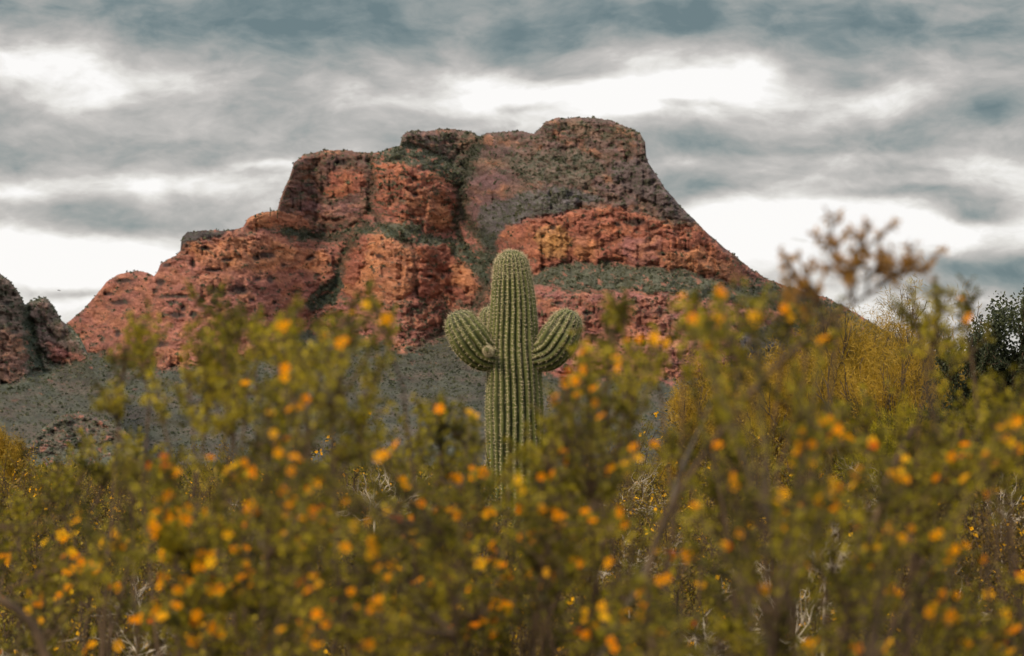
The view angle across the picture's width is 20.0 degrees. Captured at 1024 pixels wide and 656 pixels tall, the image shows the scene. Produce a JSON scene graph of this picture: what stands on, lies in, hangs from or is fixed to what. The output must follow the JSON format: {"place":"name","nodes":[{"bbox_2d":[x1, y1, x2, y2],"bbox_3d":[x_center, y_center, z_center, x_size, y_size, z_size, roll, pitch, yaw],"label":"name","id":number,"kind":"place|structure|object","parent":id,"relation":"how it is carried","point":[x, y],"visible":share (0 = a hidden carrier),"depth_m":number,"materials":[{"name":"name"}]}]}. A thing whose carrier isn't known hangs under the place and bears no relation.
{"place":"outdoors","nodes":[
{"label":"outdoors","id":0,"kind":"place"},
{"bbox_2d":[0,274,125,446],"bbox_3d":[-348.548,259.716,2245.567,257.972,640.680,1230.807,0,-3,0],"label":"cliff","id":1,"kind":"structure","parent":0,"point":[60,349],"depth_m":2258.80,"materials":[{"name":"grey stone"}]},
{"bbox_2d":[22,411,147,467],"bbox_3d":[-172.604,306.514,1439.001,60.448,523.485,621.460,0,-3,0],"label":"hill","id":2,"kind":"structure","parent":0,"point":[97,437],"depth_m":1208.43,"materials":[{"name":"grey stone"}]},
{"bbox_2d":[0,0,1023,354],"label":"sky","id":3,"kind":"structure","parent":0,"point":[129,128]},
{"bbox_2d":[68,117,960,466],"bbox_3d":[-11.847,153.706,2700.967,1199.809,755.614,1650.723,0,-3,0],"label":"mountain","id":4,"kind":"structure","parent":0,"point":[640,239],"depth_m":2768.89,"materials":[{"name":"red stone"}]},
{"bbox_2d":[0,116,935,466],"bbox_3d":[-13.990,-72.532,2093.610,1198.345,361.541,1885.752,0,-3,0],"label":"desert scrub","id":5,"kind":"object","parent":4,"relation":"on","point":[482,262],"visible":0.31,"depth_m":2678.67,"materials":[{"name":"green plant"}]},
{"bbox_2d":[635,491,675,530],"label":"desert shrub","id":6,"kind":"object","parent":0,"point":[658,501],"depth_m":38.02,"materials":[{"name":"green plant"}]},
{"bbox_3d":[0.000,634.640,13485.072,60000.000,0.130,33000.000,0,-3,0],"label":"ground","id":7,"kind":"structure","parent":0,"visible":0},
{"bbox_2d":[0,424,34,509],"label":"palo verde tree","id":8,"kind":"object","parent":7,"relation":"on","point":[16,450],"visible":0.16,"depth_m":39.86,"materials":[{"name":"yellow plant"}]},
{"bbox_2d":[0,627,83,655],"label":"dry shrub","id":9,"kind":"object","parent":7,"relation":"on","point":[30,653],"visible":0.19,"depth_m":7.95,"materials":[{"name":"grey plant"}]},
{"bbox_2d":[0,448,118,621],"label":"desert shrub","id":10,"kind":"object","parent":7,"relation":"on","point":[3,487],"visible":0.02,"depth_m":15.83,"materials":[{"name":"green plant"}]},
{"bbox_2d":[0,457,120,532],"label":"desert shrub","id":11,"kind":"object","parent":7,"relation":"on","point":[23,483],"visible":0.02,"depth_m":32.05,"materials":[{"name":"green plant"}]},
{"bbox_2d":[0,444,124,541],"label":"desert shrub","id":12,"kind":"object","parent":7,"relation":"on","point":[24,463],"visible":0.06,"depth_m":30.00,"materials":[{"name":"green plant"}]},
{"bbox_2d":[33,457,120,524],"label":"desert shrub","id":13,"kind":"object","parent":7,"relation":"on","point":[81,479],"visible":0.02,"depth_m":43.50,"materials":[{"name":"green plant"}]},
{"bbox_2d":[0,448,161,597],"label":"desert shrub","id":14,"kind":"object","parent":7,"relation":"on","point":[96,492],"visible":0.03,"depth_m":19.97,"materials":[{"name":"green plant"}]},
{"bbox_2d":[0,523,163,655],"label":"desert shrub","id":15,"kind":"object","parent":7,"relation":"on","point":[4,625],"visible":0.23,"depth_m":9.93,"materials":[{"name":"green plant"}]},
{"bbox_2d":[0,478,173,655],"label":"desert shrub","id":16,"kind":"object","parent":7,"relation":"on","point":[34,561],"visible":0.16,"depth_m":11.71,"materials":[{"name":"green plant"}]},
{"bbox_2d":[49,471,143,523],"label":"desert shrub","id":17,"kind":"object","parent":7,"relation":"on","point":[93,490],"visible":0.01,"depth_m":34.86,"materials":[{"name":"green plant"}]},
{"bbox_2d":[96,487,151,527],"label":"desert shrub","id":18,"kind":"object","parent":7,"relation":"on","point":[109,513],"visible":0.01,"depth_m":31.66,"materials":[{"name":"green plant"}]},
{"bbox_2d":[0,459,256,652],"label":"desert shrub","id":19,"kind":"object","parent":7,"relation":"on","point":[139,531],"visible":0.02,"depth_m":12.93,"materials":[{"name":"green plant"}]},
{"bbox_2d":[38,442,234,607],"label":"desert shrub","id":20,"kind":"object","parent":7,"relation":"on","point":[123,501],"visible":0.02,"depth_m":20.96,"materials":[{"name":"green plant"}]},
{"bbox_2d":[87,454,192,511],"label":"desert shrub","id":21,"kind":"object","parent":7,"relation":"on","point":[137,489],"visible":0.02,"depth_m":48.19,"materials":[{"name":"green plant"}]},
{"bbox_2d":[88,576,209,655],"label":"dry shrub","id":22,"kind":"object","parent":7,"relation":"on","point":[144,646],"visible":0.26,"depth_m":8.96,"materials":[{"name":"grey plant"}]},
{"bbox_2d":[0,426,315,655],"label":"creosote bush","id":23,"kind":"object","parent":7,"relation":"on","point":[51,635],"visible":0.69,"depth_m":4.69,"materials":[{"name":"green plant"}]},
{"bbox_2d":[8,470,334,655],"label":"desert shrub","id":24,"kind":"object","parent":7,"relation":"on","point":[225,516],"visible":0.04,"depth_m":11.85,"materials":[{"name":"green plant"}]},
{"bbox_2d":[14,531,370,655],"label":"desert shrub","id":25,"kind":"object","parent":7,"relation":"on","point":[156,571],"visible":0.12,"depth_m":9.39,"materials":[{"name":"green plant"}]},
{"bbox_2d":[183,473,253,523],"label":"desert shrub","id":26,"kind":"object","parent":7,"relation":"on","point":[219,489],"visible":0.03,"depth_m":41.59,"materials":[{"name":"green plant"}]},
{"bbox_2d":[0,275,444,655],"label":"creosote bush","id":27,"kind":"object","parent":7,"relation":"on","point":[170,539],"visible":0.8,"depth_m":3.76,"materials":[{"name":"green plant"}]},
{"bbox_2d":[126,440,321,567],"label":"desert shrub","id":28,"kind":"object","parent":7,"relation":"on","point":[200,482],"visible":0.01,"depth_m":22.03,"materials":[{"name":"green plant"}]},
{"bbox_2d":[94,524,422,655],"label":"desert shrub","id":29,"kind":"object","parent":7,"relation":"on","point":[230,620],"visible":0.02,"depth_m":10.46,"materials":[{"name":"green plant"}]},
{"bbox_2d":[115,447,433,648],"bbox_3d":[-1.199,1.494,14.930,1.739,1.758,1.754,-1,-3,23],"label":"desert shrub","id":30,"kind":"object","parent":7,"relation":"on","point":[352,556],"depth_m":14.85,"materials":[{"name":"green plant"}]},
{"bbox_2d":[155,442,416,562],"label":"desert shrub","id":31,"kind":"object","parent":7,"relation":"on","point":[277,491],"visible":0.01,"depth_m":21.88,"materials":[{"name":"green plant"}]},
{"bbox_2d":[261,453,371,525],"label":"desert shrub","id":32,"kind":"object","parent":7,"relation":"on","point":[352,479],"visible":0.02,"depth_m":27.09,"materials":[{"name":"green plant"}]},
{"bbox_2d":[179,277,499,655],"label":"creosote bush","id":33,"kind":"object","parent":7,"relation":"on","point":[299,554],"visible":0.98,"depth_m":3.32,"materials":[{"name":"green plant"}]},
{"bbox_2d":[28,459,668,536],"bbox_3d":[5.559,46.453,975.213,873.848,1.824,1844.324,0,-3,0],"label":"plain scrub","id":34,"kind":"object","parent":7,"relation":"on","point":[186,470],"visible":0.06,"depth_m":77.60,"materials":[{"name":"plant"}]},
{"bbox_2d":[220,441,492,655],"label":"desert shrub","id":35,"kind":"object","parent":7,"relation":"on","point":[342,559],"visible":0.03,"depth_m":13.99,"materials":[{"name":"green plant"}]},
{"bbox_2d":[277,438,465,540],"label":"desert shrub","id":36,"kind":"object","parent":7,"relation":"on","point":[378,483],"visible":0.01,"depth_m":23.05,"materials":[{"name":"green plant"}]},
{"bbox_2d":[119,511,628,655],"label":"desert shrub","id":37,"kind":"object","parent":7,"relation":"on","point":[333,577],"visible":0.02,"depth_m":9.98,"materials":[{"name":"green plant"}]},
{"bbox_2d":[338,450,440,596],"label":"dry shrub","id":38,"kind":"object","parent":7,"relation":"on","point":[385,475],"visible":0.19,"depth_m":12.97,"materials":[{"name":"beige plant"}]},
{"bbox_2d":[325,450,526,568],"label":"desert shrub","id":39,"kind":"object","parent":7,"relation":"on","point":[512,524],"depth_m":18.98,"materials":[{"name":"green plant"}]},
{"bbox_2d":[290,413,584,655],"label":"desert shrub","id":40,"kind":"object","parent":7,"relation":"on","point":[362,476],"visible":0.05,"depth_m":15.79,"materials":[{"name":"green plant"}]},
{"bbox_2d":[240,389,678,655],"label":"creosote bush","id":41,"kind":"object","parent":7,"relation":"on","point":[502,608],"visible":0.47,"depth_m":4.07,"materials":[{"name":"green plant"}]},
{"bbox_2d":[314,521,625,655],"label":"desert shrub","id":42,"kind":"object","parent":7,"relation":"on","point":[514,639],"visible":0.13,"depth_m":9.34,"materials":[{"name":"green plant"}]},
{"bbox_2d":[370,460,572,636],"bbox_3d":[-0.306,1.593,16.900,1.466,1.684,1.419,-1,-3,22],"label":"desert shrub","id":43,"kind":"object","parent":7,"relation":"on","point":[468,523],"depth_m":16.93,"materials":[{"name":"green plant"}]},
{"bbox_2d":[443,248,582,538],"bbox_3d":[-0.013,1.096,24.909,1.142,3.608,0.894,-2,-3,35],"label":"saguaro cactus","id":44,"kind":"object","parent":7,"relation":"on","point":[508,347],"visible":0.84,"depth_m":24.83,"materials":[{"name":"green plant"}]},
{"bbox_2d":[420,503,620,652],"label":"desert shrub","id":45,"kind":"object","parent":7,"relation":"on","point":[499,533],"depth_m":14.77,"materials":[{"name":"green plant"}]},
{"bbox_2d":[497,488,651,620],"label":"desert shrub","id":46,"kind":"object","parent":7,"relation":"on","point":[572,532],"depth_m":17.99,"materials":[{"name":"green plant"}]},
{"bbox_2d":[431,522,722,655],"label":"desert shrub","id":47,"kind":"object","parent":7,"relation":"on","point":[684,611],"visible":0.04,"depth_m":10.54,"materials":[{"name":"green plant"}]},
{"bbox_2d":[561,463,645,525],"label":"desert shrub","id":48,"kind":"object","parent":7,"relation":"on","point":[612,499],"visible":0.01,"depth_m":41.21,"materials":[{"name":"green plant"}]},
{"bbox_2d":[497,437,713,626],"bbox_3d":[0.575,1.539,17.013,1.415,1.804,1.438,-2,-4,42],"label":"desert shrub","id":49,"kind":"object","parent":7,"relation":"on","point":[625,514],"visible":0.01,"depth_m":16.98,"materials":[{"name":"green plant"}]},
{"bbox_2d":[580,459,666,520],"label":"dry shrub","id":50,"kind":"object","parent":7,"relation":"on","point":[643,491],"visible":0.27,"depth_m":17.85,"materials":[{"name":"beige plant"}]},
{"bbox_2d":[470,281,782,655],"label":"creosote bush","id":51,"kind":"object","parent":7,"relation":"on","point":[542,551],"visible":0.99,"depth_m":3.49,"materials":[{"name":"green plant"}]},
{"bbox_2d":[514,409,750,564],"bbox_3d":[0.894,1.573,19.996,2.078,2.024,1.567,-1,-3,18],"label":"desert shrub","id":52,"kind":"object","parent":7,"relation":"on","point":[643,463],"visible":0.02,"depth_m":19.65,"materials":[{"name":"green plant"}]},
{"bbox_2d":[583,532,685,614],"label":"dry shrub","id":53,"kind":"object","parent":7,"relation":"on","point":[603,573],"visible":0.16,"depth_m":10.96,"materials":[{"name":"beige plant"}]},
{"bbox_2d":[602,471,668,525],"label":"desert shrub","id":54,"kind":"object","parent":7,"relation":"on","point":[649,486],"visible":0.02,"depth_m":45.80,"materials":[{"name":"green plant"}]},
{"bbox_2d":[473,518,900,655],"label":"desert shrub","id":55,"kind":"object","parent":7,"relation":"on","point":[626,556],"visible":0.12,"depth_m":9.89,"materials":[{"name":"green plant"}]},
{"bbox_2d":[557,440,834,655],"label":"desert shrub","id":56,"kind":"object","parent":7,"relation":"on","point":[664,494],"visible":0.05,"depth_m":15.02,"materials":[{"name":"green plant"}]},
{"bbox_2d":[646,345,771,582],"bbox_3d":[2.618,1.736,35.991,1.953,3.198,1.945,2,-3,-31],"label":"palo verde tree","id":57,"kind":"object","parent":7,"relation":"on","point":[691,409],"visible":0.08,"depth_m":35.82,"materials":[{"name":"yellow plant"}]},
{"bbox_2d":[673,566,785,655],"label":"dry shrub","id":58,"kind":"object","parent":7,"relation":"on","point":[695,639],"visible":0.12,"depth_m":8.98,"materials":[{"name":"grey plant"}]},
{"bbox_2d":[607,413,870,614],"bbox_3d":[1.550,1.530,18.994,1.728,2.014,1.946,-1,-3,21],"label":"desert shrub","id":59,"kind":"object","parent":7,"relation":"on","point":[779,451],"visible":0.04,"depth_m":19.05,"materials":[{"name":"green plant"}]},
{"bbox_2d":[594,462,908,649],"bbox_3d":[1.038,1.435,12.923,1.509,1.684,1.468,0,-3,-1],"label":"desert shrub","id":60,"kind":"object","parent":7,"relation":"on","point":[690,595],"visible":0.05,"depth_m":12.83,"materials":[{"name":"green plant"}]},
{"bbox_2d":[724,561,834,651],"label":"dry shrub","id":61,"kind":"object","parent":7,"relation":"on","point":[802,620],"visible":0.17,"depth_m":9.00,"materials":[{"name":"grey plant"}]},
{"bbox_2d":[689,327,873,533],"bbox_3d":[2.978,1.528,30.979,2.200,3.202,2.081,0,-3,0],"label":"palo verde tree","id":62,"kind":"object","parent":7,"relation":"on","point":[783,411],"visible":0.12,"depth_m":30.67,"materials":[{"name":"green plant"}]},
{"bbox_2d":[566,268,999,655],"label":"creosote bush","id":63,"kind":"object","parent":7,"relation":"on","point":[784,592],"visible":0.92,"depth_m":3.00,"materials":[{"name":"green plant"}]},
{"bbox_2d":[645,205,947,655],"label":"flower stalk","id":64,"kind":"object","parent":7,"relation":"on","point":[848,273],"visible":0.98,"depth_m":3.00,"materials":[{"name":"brown plant"}]},
{"bbox_2d":[660,518,959,655],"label":"desert shrub","id":65,"kind":"object","parent":7,"relation":"on","point":[814,632],"visible":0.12,"depth_m":9.44,"materials":[{"name":"green plant"}]},
{"bbox_2d":[688,435,966,603],"bbox_3d":[1.835,1.541,16.878,1.754,1.854,1.621,0,-3,-7],"label":"desert shrub","id":66,"kind":"object","parent":7,"relation":"on","point":[789,478],"depth_m":16.86,"materials":[{"name":"green plant"}]},
{"bbox_2d":[803,521,851,655],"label":"dry shrub","id":67,"kind":"object","parent":7,"relation":"on","point":[840,558],"visible":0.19,"depth_m":8.94,"materials":[{"name":"grey plant"}]},
{"bbox_2d":[641,498,1023,654],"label":"desert shrub","id":68,"kind":"object","parent":7,"relation":"on","point":[971,580],"visible":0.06,"depth_m":10.39,"materials":[{"name":"green plant"}]},
{"bbox_2d":[733,298,950,488],"bbox_3d":[3.979,1.426,32.958,3.128,3.682,2.943,0,-3,0],"label":"palo verde tree","id":69,"kind":"object","parent":7,"relation":"on","point":[848,345],"visible":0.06,"depth_m":32.72,"materials":[{"name":"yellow plant"}]},
{"bbox_2d":[682,442,1023,647],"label":"desert shrub","id":70,"kind":"object","parent":7,"relation":"on","point":[837,569],"visible":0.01,"depth_m":12.93,"materials":[{"name":"green plant"}]},
{"bbox_2d":[711,274,1023,655],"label":"creosote bush","id":71,"kind":"object","parent":7,"relation":"on","point":[934,628],"visible":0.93,"depth_m":3.41,"materials":[{"name":"green plant"}]},
{"bbox_2d":[837,450,901,515],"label":"dry shrub","id":72,"kind":"object","parent":7,"relation":"on","point":[871,481],"visible":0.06,"depth_m":14.00,"materials":[{"name":"plant"}]},
{"bbox_2d":[827,392,939,526],"bbox_3d":[3.865,1.796,27.870,1.799,2.385,2.090,0,-3,0],"label":"palo verde tree","id":73,"kind":"object","parent":7,"relation":"on","point":[888,442],"visible":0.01,"depth_m":27.74,"materials":[{"name":"green plant"}]},
{"bbox_2d":[816,257,987,478],"bbox_3d":[4.219,1.153,29.932,1.872,3.852,1.805,1,-3,-23],"label":"palo verde tree","id":74,"kind":"object","parent":7,"relation":"on","point":[886,398],"visible":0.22,"depth_m":29.91,"materials":[{"name":"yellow plant"}]},
{"bbox_2d":[789,437,1023,617],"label":"desert shrub","id":75,"kind":"object","parent":7,"relation":"on","point":[1016,516],"visible":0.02,"depth_m":15.68,"materials":[{"name":"green plant"}]},
{"bbox_2d":[803,426,1023,653],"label":"desert shrub","id":76,"kind":"object","parent":7,"relation":"on","point":[974,534],"visible":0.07,"depth_m":12.71,"materials":[{"name":"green plant"}]},
{"bbox_2d":[805,516,1023,655],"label":"desert shrub","id":77,"kind":"object","parent":7,"relation":"on","point":[1013,602],"visible":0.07,"depth_m":9.39,"materials":[{"name":"green plant"}]},
{"bbox_2d":[894,568,992,654],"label":"dry shrub","id":78,"kind":"object","parent":7,"relation":"on","point":[958,598],"visible":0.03,"depth_m":9.94,"materials":[{"name":"plant"}]},
{"bbox_2d":[905,353,986,565],"bbox_3d":[4.389,1.520,26.909,1.630,2.766,1.719,0,-3,0],"label":"palo verde tree","id":79,"kind":"object","parent":7,"relation":"on","point":[941,385],"depth_m":26.97,"materials":[{"name":"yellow plant"}]},
{"bbox_2d":[886,502,1023,655],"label":"desert shrub","id":80,"kind":"object","parent":7,"relation":"on","point":[1004,555],"visible":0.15,"depth_m":10.89,"materials":[{"name":"brown plant"}]},
{"bbox_2d":[903,453,1023,589],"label":"desert shrub","id":81,"kind":"object","parent":7,"relation":"on","point":[993,517],"visible":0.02,"depth_m":15.84,"materials":[{"name":"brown plant"}]},
{"bbox_2d":[914,283,1023,577],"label":"ironwood tree","id":82,"kind":"object","parent":7,"relation":"on","point":[991,357],"visible":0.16,"depth_m":24.85,"materials":[{"name":"green plant"}]},
{"bbox_2d":[967,475,1023,570],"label":"dry shrub","id":83,"kind":"object","parent":7,"relation":"on","point":[1009,510],"visible":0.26,"depth_m":13.97,"materials":[{"name":"beige plant"}]}
]}

